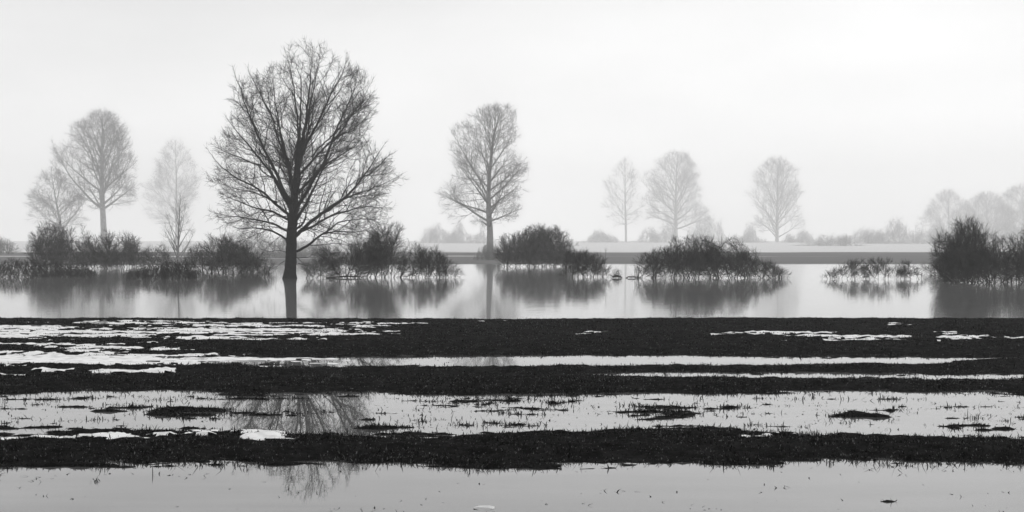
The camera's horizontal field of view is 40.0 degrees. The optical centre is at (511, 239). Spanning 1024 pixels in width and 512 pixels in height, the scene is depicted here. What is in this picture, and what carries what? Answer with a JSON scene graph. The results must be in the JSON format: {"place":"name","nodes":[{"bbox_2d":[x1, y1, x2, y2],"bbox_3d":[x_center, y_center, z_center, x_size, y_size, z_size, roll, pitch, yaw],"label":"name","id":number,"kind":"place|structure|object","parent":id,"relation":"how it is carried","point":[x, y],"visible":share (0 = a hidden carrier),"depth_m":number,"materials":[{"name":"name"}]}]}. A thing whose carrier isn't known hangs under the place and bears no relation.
{"place":"outdoors","nodes":[
{"label":"outdoors","id":0,"kind":"place"},
{"bbox_2d":[0,241,1022,264],"bbox_3d":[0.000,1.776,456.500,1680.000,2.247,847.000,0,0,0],"label":"ground","id":1,"kind":"structure","parent":0,"point":[779,252],"depth_m":234.54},
{"bbox_2d":[0,237,20,253],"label":"willow bush","id":2,"kind":"object","parent":1,"relation":"on","point":[2,244],"visible":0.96,"depth_m":190.15,"materials":[{"name":"grey plant"}]},
{"bbox_2d":[24,166,90,241],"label":"bare tree","id":3,"kind":"object","parent":1,"relation":"on","point":[52,207],"visible":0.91,"depth_m":269.78,"materials":[{"name":"grey plant"}]},
{"bbox_2d":[47,107,140,248],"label":"bare tree","id":4,"kind":"object","parent":1,"relation":"on","point":[101,164],"visible":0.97,"depth_m":298.98,"materials":[{"name":"grey plant"}]},
{"bbox_2d":[139,134,204,243],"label":"bare tree","id":5,"kind":"object","parent":1,"relation":"on","point":[175,194],"visible":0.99,"depth_m":539.42,"materials":[{"name":"grey plant"}]},
{"bbox_2d":[217,229,343,257],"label":"willow bush","id":6,"kind":"object","parent":1,"relation":"on","point":[259,245],"visible":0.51,"depth_m":149.50,"materials":[{"name":"grey plant"}]},
{"bbox_2d":[411,222,466,242],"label":"willow bush","id":7,"kind":"object","parent":1,"relation":"on","point":[435,234],"visible":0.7,"depth_m":593.39,"materials":[{"name":"grey plant"}]},
{"bbox_2d":[441,221,495,242],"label":"willow bush","id":8,"kind":"object","parent":1,"relation":"on","point":[463,235],"visible":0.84,"depth_m":565.97,"materials":[{"name":"grey plant"}]},
{"bbox_2d":[434,100,531,252],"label":"bare tree","id":9,"kind":"object","parent":1,"relation":"on","point":[488,197],"visible":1,"depth_m":184.78,"materials":[{"name":"grey plant"}]},
{"bbox_2d":[473,242,499,259],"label":"willow bush","id":10,"kind":"object","parent":1,"relation":"on","point":[487,252],"visible":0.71,"depth_m":133.64,"materials":[{"name":"grey plant"}]},
{"bbox_2d":[580,227,630,242],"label":"willow bush","id":11,"kind":"object","parent":1,"relation":"on","point":[601,237],"visible":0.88,"depth_m":636.57,"materials":[{"name":"grey plant"}]},
{"bbox_2d":[598,155,645,241],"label":"bare tree","id":12,"kind":"object","parent":1,"relation":"on","point":[628,177],"visible":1,"depth_m":729.39,"materials":[{"name":"grey plant"}]},
{"bbox_2d":[630,224,679,242],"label":"willow bush","id":13,"kind":"object","parent":1,"relation":"on","point":[656,238],"visible":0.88,"depth_m":637.46,"materials":[{"name":"grey plant"}]},
{"bbox_2d":[640,146,713,238],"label":"bare tree","id":14,"kind":"object","parent":1,"relation":"on","point":[676,212],"visible":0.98,"depth_m":717.49,"materials":[{"name":"grey plant"}]},
{"bbox_2d":[677,215,741,242],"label":"willow bush","id":15,"kind":"object","parent":1,"relation":"on","point":[720,233],"visible":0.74,"depth_m":621.73,"materials":[{"name":"grey plant"}]},
{"bbox_2d":[722,222,767,242],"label":"willow bush","id":16,"kind":"object","parent":1,"relation":"on","point":[748,235],"visible":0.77,"depth_m":621.21,"materials":[{"name":"grey plant"}]},
{"bbox_2d":[743,154,805,241],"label":"bare tree","id":17,"kind":"object","parent":1,"relation":"on","point":[781,198],"visible":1,"depth_m":708.06,"materials":[{"name":"grey plant"}]},
{"bbox_2d":[777,228,814,242],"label":"willow bush","id":18,"kind":"object","parent":1,"relation":"on","point":[801,239],"visible":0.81,"depth_m":620.74,"materials":[{"name":"grey plant"}]},
{"bbox_2d":[791,233,868,245],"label":"willow bush","id":19,"kind":"object","parent":1,"relation":"on","point":[827,242],"visible":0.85,"depth_m":416.67,"materials":[{"name":"grey plant"}]},
{"bbox_2d":[840,226,894,243],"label":"willow bush","id":20,"kind":"object","parent":1,"relation":"on","point":[868,237],"visible":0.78,"depth_m":549.99,"materials":[{"name":"grey plant"}]},
{"bbox_2d":[870,216,928,243],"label":"willow bush","id":21,"kind":"object","parent":1,"relation":"on","point":[892,233],"visible":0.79,"depth_m":550.93,"materials":[{"name":"grey plant"}]},
{"bbox_2d":[895,221,962,243],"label":"willow bush","id":22,"kind":"object","parent":1,"relation":"on","point":[919,236],"visible":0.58,"depth_m":538.68,"materials":[{"name":"grey plant"}]},
{"bbox_2d":[915,186,976,237],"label":"bare tree","id":23,"kind":"object","parent":1,"relation":"on","point":[937,209],"visible":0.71,"depth_m":718.84,"materials":[{"name":"grey plant"}]},
{"bbox_2d":[929,220,1015,243],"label":"willow bush","id":24,"kind":"object","parent":1,"relation":"on","point":[981,233],"visible":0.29,"depth_m":524.23,"materials":[{"name":"grey plant"}]},
{"bbox_2d":[945,189,1022,240],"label":"bare tree","id":25,"kind":"object","parent":1,"relation":"on","point":[991,196],"visible":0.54,"depth_m":696.94,"materials":[{"name":"grey plant"}]},
{"bbox_2d":[975,182,1023,240],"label":"bare tree","id":26,"kind":"object","parent":1,"relation":"on","point":[1014,199],"visible":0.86,"depth_m":679.85,"materials":[{"name":"grey plant"}]},
{"bbox_2d":[982,204,1023,242],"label":"willow bush","id":27,"kind":"object","parent":1,"relation":"on","point":[1006,229],"visible":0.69,"depth_m":509.82,"materials":[{"name":"grey plant"}]},
{"bbox_2d":[0,316,1023,511],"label":"meadow","id":28,"kind":"structure","parent":0,"point":[607,454],"depth_m":14.85,"materials":[{"name":"black plant"}]},
{"bbox_2d":[0,320,1023,508],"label":"snow","id":29,"kind":"structure","parent":28,"relation":"on","point":[98,358],"depth_m":20.08,"materials":[{"name":"white snow"}]},
{"bbox_2d":[0,457,1023,511],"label":"pool water","id":30,"kind":"structure","parent":0,"point":[824,487],"depth_m":8.67,"materials":[{"name":"grey liquid"}]},
{"bbox_2d":[0,263,1023,318],"bbox_3d":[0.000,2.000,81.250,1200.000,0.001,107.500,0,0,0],"label":"river water","id":31,"kind":"structure","parent":0,"point":[486,291],"depth_m":50.74,"materials":[{"name":"grey liquid"}]},
{"bbox_2d":[0,257,102,276],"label":"reed bed","id":32,"kind":"object","parent":31,"relation":"in","point":[18,266],"visible":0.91,"depth_m":75.74,"materials":[{"name":"grey plant"}]},
{"bbox_2d":[25,220,93,267],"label":"willow bush","id":33,"kind":"object","parent":31,"relation":"on","point":[61,248],"visible":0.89,"depth_m":99.60,"materials":[{"name":"grey plant"}]},
{"bbox_2d":[77,229,128,268],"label":"willow bush","id":34,"kind":"object","parent":31,"relation":"on","point":[92,253],"visible":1,"depth_m":97.60,"materials":[{"name":"grey plant"}]},
{"bbox_2d":[112,230,146,266],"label":"willow bush","id":35,"kind":"object","parent":31,"relation":"on","point":[131,254],"visible":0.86,"depth_m":103.62,"materials":[{"name":"grey plant"}]},
{"bbox_2d":[136,244,175,267],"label":"willow bush","id":36,"kind":"object","parent":31,"relation":"in","point":[165,255],"visible":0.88,"depth_m":99.79,"materials":[{"name":"grey plant"}]},
{"bbox_2d":[123,259,199,278],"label":"reed bed","id":37,"kind":"object","parent":31,"relation":"in","point":[182,272],"visible":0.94,"depth_m":71.71,"materials":[{"name":"grey plant"}]},
{"bbox_2d":[158,195,195,266],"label":"bare tree","id":38,"kind":"object","parent":31,"relation":"in","point":[179,221],"visible":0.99,"depth_m":91.96,"materials":[{"name":"grey plant"}]},
{"bbox_2d":[181,241,207,268],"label":"willow bush","id":39,"kind":"object","parent":31,"relation":"in","point":[192,257],"visible":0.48,"depth_m":95.79,"materials":[{"name":"grey plant"}]},
{"bbox_2d":[197,262,271,277],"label":"willow bush","id":40,"kind":"object","parent":31,"relation":"in","point":[240,272],"visible":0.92,"depth_m":74.98,"materials":[{"name":"grey plant"}]},
{"bbox_2d":[193,232,277,272],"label":"willow bush","id":41,"kind":"object","parent":31,"relation":"on","point":[223,255],"visible":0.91,"depth_m":85.75,"materials":[{"name":"grey plant"}]},
{"bbox_2d":[201,35,408,278],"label":"bare tree","id":42,"kind":"object","parent":31,"relation":"in","point":[293,203],"visible":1,"depth_m":72.94,"materials":[{"name":"black plant"}]},
{"bbox_2d":[300,244,349,277],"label":"willow bush","id":43,"kind":"object","parent":31,"relation":"in","point":[332,262],"visible":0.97,"depth_m":73.66,"materials":[{"name":"grey plant"}]},
{"bbox_2d":[326,275,366,277],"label":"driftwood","id":44,"kind":"object","parent":31,"relation":"on","point":[346,276],"visible":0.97,"depth_m":73.97,"materials":[{"name":"grey wood"}]},
{"bbox_2d":[342,219,415,277],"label":"willow bush","id":45,"kind":"object","parent":31,"relation":"on","point":[375,257],"visible":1,"depth_m":74.62,"materials":[{"name":"grey plant"}]},
{"bbox_2d":[408,242,463,277],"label":"willow bush","id":46,"kind":"object","parent":31,"relation":"on","point":[421,260],"visible":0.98,"depth_m":74.80,"materials":[{"name":"grey plant"}]},
{"bbox_2d":[493,221,578,266],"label":"willow bush","id":47,"kind":"object","parent":31,"relation":"on","point":[539,245],"visible":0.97,"depth_m":105.34,"materials":[{"name":"grey plant"}]},
{"bbox_2d":[556,248,609,276],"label":"willow bush","id":48,"kind":"object","parent":31,"relation":"on","point":[579,265],"visible":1,"depth_m":75.79,"materials":[{"name":"grey plant"}]},
{"bbox_2d":[602,268,622,276],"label":"willow bush","id":49,"kind":"object","parent":31,"relation":"in","point":[616,272],"visible":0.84,"depth_m":75.84,"materials":[{"name":"grey plant"}]},
{"bbox_2d":[631,233,791,278],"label":"willow bush","id":50,"kind":"object","parent":31,"relation":"in","point":[699,259],"visible":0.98,"depth_m":73.70,"materials":[{"name":"grey plant"}]},
{"bbox_2d":[821,256,922,278],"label":"willow bush","id":51,"kind":"object","parent":31,"relation":"in","point":[901,271],"visible":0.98,"depth_m":71.87,"materials":[{"name":"grey plant"}]},
{"bbox_2d":[920,258,942,273],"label":"willow bush","id":52,"kind":"object","parent":31,"relation":"in","point":[925,267],"visible":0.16,"depth_m":82.00,"materials":[{"name":"grey plant"}]},
{"bbox_2d":[924,212,1005,282],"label":"willow bush","id":53,"kind":"object","parent":31,"relation":"on","point":[958,255],"visible":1,"depth_m":65.46,"materials":[{"name":"grey plant"}]},
{"bbox_2d":[977,226,1023,282],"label":"willow bush","id":54,"kind":"object","parent":31,"relation":"on","point":[1016,268],"visible":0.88,"depth_m":65.58,"materials":[{"name":"grey plant"}]},
{"bbox_2d":[0,354,1023,438],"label":"shallow pool water","id":55,"kind":"structure","parent":0,"point":[798,412],"depth_m":12.86,"materials":[{"name":"grey liquid"}]},
{"bbox_2d":[0,0,1023,240],"label":"sky","id":56,"kind":"structure","parent":0,"point":[880,107],"materials":[{"name":"white"}]}
]}

